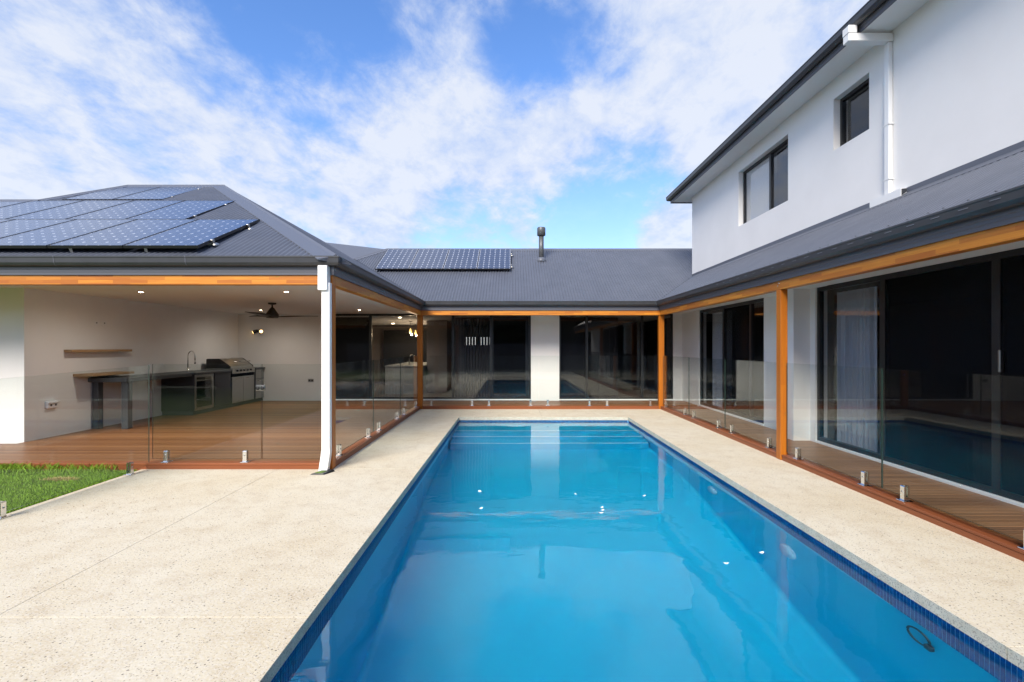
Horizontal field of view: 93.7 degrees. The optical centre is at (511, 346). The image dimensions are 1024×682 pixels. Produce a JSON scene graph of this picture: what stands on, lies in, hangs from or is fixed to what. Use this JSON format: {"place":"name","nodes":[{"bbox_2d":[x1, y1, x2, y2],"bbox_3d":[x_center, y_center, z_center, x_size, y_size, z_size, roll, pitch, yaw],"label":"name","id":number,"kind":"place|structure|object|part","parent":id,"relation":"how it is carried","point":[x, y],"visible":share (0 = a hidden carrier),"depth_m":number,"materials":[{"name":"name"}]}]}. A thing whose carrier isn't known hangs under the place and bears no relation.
{"place":"outdoors","nodes":[
{"label":"outdoors","id":0,"kind":"place"},
{"bbox_2d":[0,460,117,474],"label":"tall grass","id":1,"kind":"structure","parent":0,"point":[7,468],"depth_m":6.37,"materials":[{"name":"green plant"}]},
{"bbox_2d":[39,476,83,481],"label":"dry grass","id":2,"kind":"structure","parent":0,"point":[54,478],"depth_m":5.97,"materials":[{"name":"yellow plant"}]},
{"bbox_2d":[0,469,136,513],"bbox_3d":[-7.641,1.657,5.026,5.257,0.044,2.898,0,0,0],"label":"grass","id":3,"kind":"structure","parent":0,"point":[15,502],"depth_m":5.76,"materials":[{"name":"green plant"}]},
{"bbox_2d":[384,362,426,393],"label":"kitchen island","id":4,"kind":"structure","parent":0,"point":[408,379],"depth_m":15.90,"materials":[{"name":"white"}]},
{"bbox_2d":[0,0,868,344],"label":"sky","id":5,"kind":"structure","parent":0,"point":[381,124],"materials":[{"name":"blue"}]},
{"bbox_2d":[0,409,1023,681],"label":"paving","id":6,"kind":"structure","parent":0,"point":[182,583],"depth_m":3.86,"materials":[{"name":"beige concrete"}]},
{"bbox_2d":[0,365,148,519],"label":"glass fence","id":7,"kind":"object","parent":6,"relation":"on","point":[130,469],"visible":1,"depth_m":6.21,"materials":[{"name":"grey"}]},
{"bbox_2d":[310,469,333,474],"bbox_3d":[-2.476,1.645,6.301,0.150,0.028,0.294,0,0,34],"label":"drain cover","id":8,"kind":"object","parent":6,"relation":"on","point":[322,472],"visible":1,"depth_m":6.27,"materials":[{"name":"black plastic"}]},
{"bbox_2d":[271,420,1023,681],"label":"swimming pool","id":9,"kind":"structure","parent":6,"relation":"in","point":[937,617],"depth_m":3.80,"materials":[{"name":"blue tile"}]},
{"bbox_2d":[272,421,1023,681],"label":"water","id":10,"kind":"structure","parent":9,"relation":"in","point":[535,568],"depth_m":3.49,"materials":[{"name":"blue liquid"}]},
{"bbox_2d":[0,401,1023,561],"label":"deck","id":11,"kind":"structure","parent":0,"point":[291,429],"depth_m":7.58,"materials":[{"name":"brown wood"}]},
{"bbox_2d":[88,373,191,428],"bbox_3d":[-7.729,1.088,10.110,0.738,0.984,1.900,0,0,0],"label":"bar table","id":12,"kind":"object","parent":11,"relation":"on","point":[126,381],"visible":1,"depth_m":9.23,"materials":[{"name":"grey"}]},
{"bbox_2d":[73,371,133,375],"bbox_3d":[-7.915,0.523,9.340,0.369,0.045,0.980,0,0,0],"label":"table top","id":13,"kind":"object","parent":12,"relation":"attached to","point":[107,373],"visible":1,"depth_m":9.20,"materials":[{"name":"brown wood"}]},
{"bbox_2d":[152,364,261,462],"bbox_3d":[-4.180,0.907,6.578,1.488,1.342,0.104,0,0,0],"label":"glass fence","id":14,"kind":"object","parent":11,"relation":"on","point":[166,458],"visible":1,"depth_m":6.58,"materials":[{"name":"grey"}]},
{"bbox_2d":[256,364,319,458],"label":"glass gate","id":15,"kind":"structure","parent":14,"relation":"attached to","point":[262,387],"depth_m":6.58,"materials":[{"name":"grey"}]},
{"bbox_2d":[161,367,264,414],"bbox_3d":[-7.694,1.088,12.626,0.808,0.984,3.128,0,0,0],"label":"outdoor kitchen","id":16,"kind":"object","parent":11,"relation":"on","point":[178,396],"visible":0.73,"depth_m":11.10,"materials":[{"name":"grey"}]},
{"bbox_2d":[186,351,195,371],"bbox_3d":[-7.725,0.342,11.547,0.212,0.507,0.108,0,0,21],"label":"kitchen tap","id":17,"kind":"object","parent":16,"relation":"on","point":[187,360],"visible":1,"depth_m":11.54,"materials":[{"name":"silver metal"}]},
{"bbox_2d":[195,373,213,410],"bbox_3d":[-7.713,1.069,11.450,0.755,0.835,0.700,0,0,0],"label":"bar fridge","id":18,"kind":"object","parent":16,"relation":"in","point":[204,391],"visible":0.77,"depth_m":11.78,"materials":[{"name":"grey glass"}]},
{"bbox_3d":[-7.365,1.066,11.450,0.060,0.830,0.700,0,0,0],"label":"door","id":19,"kind":"part","parent":18,"relation":"part of","materials":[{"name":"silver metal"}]},
{"bbox_2d":[214,372,230,406],"bbox_3d":[-7.330,1.066,12.165,0.019,0.830,0.670,0,0,0],"label":"door","id":20,"kind":"structure","parent":16,"relation":"in","point":[222,381],"depth_m":12.14,"materials":[{"name":"grey"}]},
{"bbox_2d":[206,358,254,402],"bbox_3d":[-7.635,0.896,13.085,0.731,1.169,1.100,0,0,0],"label":"barbecue","id":21,"kind":"object","parent":16,"relation":"in","point":[242,388],"visible":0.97,"depth_m":12.91,"materials":[{"name":"silver metal"}]},
{"bbox_2d":[232,376,242,402],"bbox_3d":[-7.315,1.136,12.815,0.046,0.690,0.510,0,0,0],"label":"door","id":22,"kind":"structure","parent":21,"relation":"in","point":[237,382],"depth_m":12.80,"materials":[{"name":"silver metal"}]},
{"bbox_2d":[243,375,253,400],"bbox_3d":[-7.315,1.136,13.350,0.046,0.690,0.540,0,0,0],"label":"door","id":23,"kind":"structure","parent":21,"relation":"in","point":[248,381],"depth_m":13.33,"materials":[{"name":"silver metal"}]},
{"bbox_2d":[336,360,373,455],"bbox_3d":[-2.510,0.907,7.679,0.104,1.342,2.026,0,0,0],"label":"glass fence","id":24,"kind":"object","parent":11,"relation":"on","point":[339,450],"visible":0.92,"depth_m":8.36,"materials":[{"name":"grey"}]},
{"bbox_2d":[375,357,400,430],"bbox_3d":[-2.510,0.907,9.748,0.104,1.342,2.088,0,0,0],"label":"glass fence","id":25,"kind":"object","parent":11,"relation":"on","point":[379,426],"visible":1,"depth_m":10.50,"materials":[{"name":"grey"}]},
{"bbox_2d":[402,356,417,414],"bbox_3d":[-2.510,0.907,11.769,0.104,1.342,1.930,0,0,0],"label":"glass fence","id":26,"kind":"object","parent":11,"relation":"on","point":[403,409],"visible":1,"depth_m":12.73,"materials":[{"name":"grey"}]},
{"bbox_2d":[429,400,473,405],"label":"glass fence","id":27,"kind":"object","parent":11,"relation":"on","point":[431,402],"visible":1,"depth_m":12.83,"materials":[{"name":"grey"}]},
{"bbox_2d":[0,0,1023,507],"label":"house","id":28,"kind":"structure","parent":11,"relation":"on","point":[878,144],"depth_m":8.05,"materials":[{"name":"white paint"}]},
{"bbox_2d":[0,200,31,206],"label":"solar panel","id":29,"kind":"object","parent":28,"relation":"on","point":[2,204],"visible":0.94,"depth_m":9.43,"materials":[{"name":"blue"}]},
{"bbox_2d":[0,219,75,237],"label":"solar panel","id":30,"kind":"object","parent":28,"relation":"on","point":[12,227],"visible":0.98,"depth_m":7.71,"materials":[{"name":"blue"}]},
{"bbox_2d":[0,200,83,218],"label":"solar panel","id":31,"kind":"object","parent":28,"relation":"on","point":[14,210],"visible":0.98,"depth_m":9.08,"materials":[{"name":"blue"}]},
{"bbox_2d":[45,400,59,408],"bbox_3d":[-8.060,1.011,8.420,0.077,0.130,0.200,0,0,0],"label":"power outlet","id":32,"kind":"object","parent":28,"relation":"attached to","point":[51,404],"visible":1,"depth_m":8.39,"materials":[{"name":"white plastic"}]},
{"bbox_2d":[0,219,136,247],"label":"solar panel","id":33,"kind":"object","parent":28,"relation":"on","point":[43,237],"visible":0.94,"depth_m":7.14,"materials":[{"name":"glass"},{"name":"silicon"},{"name":"aluminium"}]},
{"bbox_2d":[7,200,133,218],"bbox_3d":[-8.142,-2.529,8.947,1.025,0.076,1.780,0,27,0],"label":"solar panel","id":34,"kind":"object","parent":28,"relation":"on","point":[71,210],"visible":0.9,"depth_m":8.83,"materials":[{"name":"blue"}]},
{"bbox_2d":[64,349,131,351],"bbox_3d":[-8.024,0.073,9.360,0.149,0.045,1.380,0,0,0],"label":"wall shelf","id":35,"kind":"object","parent":28,"relation":"attached to","point":[110,350],"depth_m":9.32,"materials":[{"name":"brown wood"}]},
{"bbox_2d":[62,187,157,199],"bbox_3d":[-8.655,-3.358,10.530,1.025,0.076,1.655,0,27,0],"label":"solar panel","id":36,"kind":"object","parent":28,"relation":"on","point":[104,195],"visible":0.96,"depth_m":10.26,"materials":[{"name":"blue"}]},
{"bbox_2d":[47,219,197,252],"bbox_3d":[-5.785,-1.695,7.316,1.025,0.146,1.790,0,26,0],"label":"solar panel","id":37,"kind":"object","parent":28,"relation":"on","point":[119,236],"visible":0.96,"depth_m":7.08,"materials":[{"name":"glass"},{"name":"silicon"},{"name":"aluminium"}]},
{"bbox_2d":[67,200,184,218],"bbox_3d":[-7.114,-2.529,8.947,1.025,0.076,1.780,0,27,0],"label":"solar panel","id":38,"kind":"object","parent":28,"relation":"on","point":[128,209],"visible":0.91,"depth_m":8.83,"materials":[{"name":"blue"}]},
{"bbox_2d":[113,187,201,199],"bbox_3d":[-7.585,-3.358,10.530,1.111,0.081,1.655,0,27,0],"label":"solar panel","id":39,"kind":"object","parent":28,"relation":"on","point":[151,194],"visible":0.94,"depth_m":10.26,"materials":[{"name":"blue"}]},
{"bbox_2d":[127,200,235,218],"bbox_3d":[-6.045,-2.530,8.947,1.111,0.081,1.780,0,27,0],"label":"solar panel","id":40,"kind":"object","parent":28,"relation":"on","point":[186,209],"visible":0.88,"depth_m":8.83,"materials":[{"name":"blue"}]},
{"bbox_2d":[123,219,259,252],"bbox_3d":[-4.715,-1.696,7.315,1.111,0.149,1.790,0,26,0],"label":"solar panel","id":41,"kind":"object","parent":28,"relation":"on","point":[198,233],"visible":1,"depth_m":7.08,"materials":[{"name":"glass"},{"name":"silicon"},{"name":"aluminium"}]},
{"bbox_2d":[252,330,262,333],"bbox_3d":[-7.455,-0.445,14.107,0.340,0.140,0.183,0,0,0],"label":"wall spotlight","id":42,"kind":"object","parent":28,"relation":"attached to","point":[257,331],"depth_m":14.05,"materials":[{"name":"black plastic"}]},
{"bbox_2d":[247,302,301,317],"bbox_3d":[-5.300,-0.809,10.472,1.672,0.340,1.505,0,0,0],"label":"ceiling fan","id":43,"kind":"object","parent":28,"relation":"hanging from","point":[271,312],"visible":1,"depth_m":10.59,"materials":[{"name":"brown metal"}]},
{"bbox_2d":[375,249,417,269],"bbox_3d":[-3.612,-2.771,15.204,1.025,0.076,1.780,0,31,0],"label":"solar panel","id":44,"kind":"object","parent":28,"relation":"attached to","point":[396,259],"visible":0.99,"depth_m":15.10,"materials":[{"name":"blue"}]},
{"bbox_2d":[409,249,448,269],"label":"solar panel","id":45,"kind":"object","parent":28,"relation":"attached to","point":[429,259],"visible":1,"depth_m":15.10,"materials":[{"name":"blue"}]},
{"bbox_2d":[336,314,530,398],"bbox_3d":[-2.530,0.283,14.298,6.180,2.525,0.136,0,0,0],"label":"sliding door","id":46,"kind":"structure","parent":28,"relation":"in","point":[353,334],"depth_m":14.36,"materials":[{"name":"black"}]},
{"bbox_2d":[443,249,479,269],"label":"solar panel","id":47,"kind":"object","parent":28,"relation":"attached to","point":[461,259],"visible":1,"depth_m":15.10,"materials":[{"name":"blue"}]},
{"bbox_2d":[455,317,489,396],"bbox_3d":[-1.156,0.316,14.500,1.129,2.410,0.060,0,0,0],"label":"vertical blind","id":48,"kind":"object","parent":28,"relation":"hanging from","point":[460,356],"visible":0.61,"depth_m":14.50,"materials":[{"name":"grey fabric"}]},
{"bbox_2d":[477,249,513,269],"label":"solar panel","id":49,"kind":"object","parent":28,"relation":"attached to","point":[494,259],"visible":1,"depth_m":15.10,"materials":[{"name":"blue"}]},
{"bbox_2d":[492,316,528,396],"bbox_3d":[-0.070,0.304,14.325,1.140,2.445,0.045,0,0,0],"label":"sliding door","id":50,"kind":"structure","parent":28,"relation":"in","point":[510,334],"depth_m":14.30,"materials":[{"name":"grey glass"}]},
{"bbox_2d":[559,314,672,398],"bbox_3d":[3.085,0.283,14.368,3.370,2.525,0.276,0,0,0],"label":"sliding door","id":51,"kind":"structure","parent":28,"relation":"in","point":[588,346],"depth_m":14.50,"materials":[{"name":"black"}]},
{"bbox_2d":[712,312,721,407],"bbox_3d":[5.349,0.336,12.250,0.079,2.450,1.100,0,0,0],"label":"curtain","id":52,"kind":"object","parent":28,"relation":"hanging from","point":[716,359],"visible":0.34,"depth_m":12.51,"materials":[{"name":"white fabric"}]},
{"bbox_2d":[700,298,763,423],"bbox_3d":[5.188,0.283,11.255,0.256,2.525,3.330,0,0,0],"label":"sliding door","id":53,"kind":"structure","parent":28,"relation":"in","point":[743,322],"depth_m":10.55,"materials":[{"name":"black"}]},
{"bbox_2d":[743,139,787,223],"bbox_3d":[5.483,-3.444,10.205,0.166,1.270,2.010,0,0,0],"label":"window","id":54,"kind":"structure","parent":28,"relation":"in","point":[758,180],"depth_m":10.35,"materials":[{"name":"black glass"}]},
{"bbox_2d":[840,78,868,145],"bbox_3d":[5.483,-3.649,7.505,0.166,0.840,0.790,0,0,0],"label":"window","id":55,"kind":"structure","parent":28,"relation":"in","point":[860,104],"depth_m":7.72,"materials":[{"name":"black"}]},
{"bbox_2d":[837,286,877,451],"bbox_3d":[5.349,0.336,7.475,0.092,2.450,0.850,0,0,0],"label":"curtain","id":56,"kind":"object","parent":28,"relation":"hanging from","point":[857,382],"visible":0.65,"depth_m":7.37,"materials":[{"name":"white fabric"}]},
{"bbox_2d":[817,248,1023,502],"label":"sliding door","id":57,"kind":"structure","parent":28,"relation":"in","point":[958,318],"depth_m":5.49,"materials":[{"name":"black"}]},
{"bbox_2d":[663,356,687,414],"bbox_3d":[4.020,0.907,11.832,0.104,1.342,1.844,0,0,0],"label":"glass fence","id":58,"kind":"object","parent":11,"relation":"on","point":[665,405],"visible":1,"depth_m":12.75,"materials":[{"name":"grey"}]},
{"bbox_2d":[689,411,723,428],"bbox_3d":[4.020,0.907,9.980,0.104,1.342,1.836,0,0,0],"label":"glass fence","id":59,"kind":"object","parent":11,"relation":"on","point":[718,421],"visible":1,"depth_m":9.34,"materials":[{"name":"grey"}]},
{"bbox_2d":[725,359,774,448],"bbox_3d":[4.020,0.907,8.123,0.104,1.342,1.854,0,0,0],"label":"glass fence","id":60,"kind":"object","parent":11,"relation":"on","point":[769,441],"visible":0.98,"depth_m":8.73,"materials":[{"name":"grey"}]},
{"bbox_2d":[787,363,881,487],"bbox_3d":[4.020,0.907,6.117,0.104,1.342,1.795,0,0,0],"label":"glass fence","id":61,"kind":"object","parent":11,"relation":"on","point":[864,479],"visible":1,"depth_m":5.47,"materials":[{"name":"grey"}]},
{"bbox_2d":[882,369,1023,549],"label":"glass fence","id":62,"kind":"object","parent":11,"relation":"on","point":[904,494],"visible":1,"depth_m":4.89,"materials":[{"name":"grey"}]}
]}

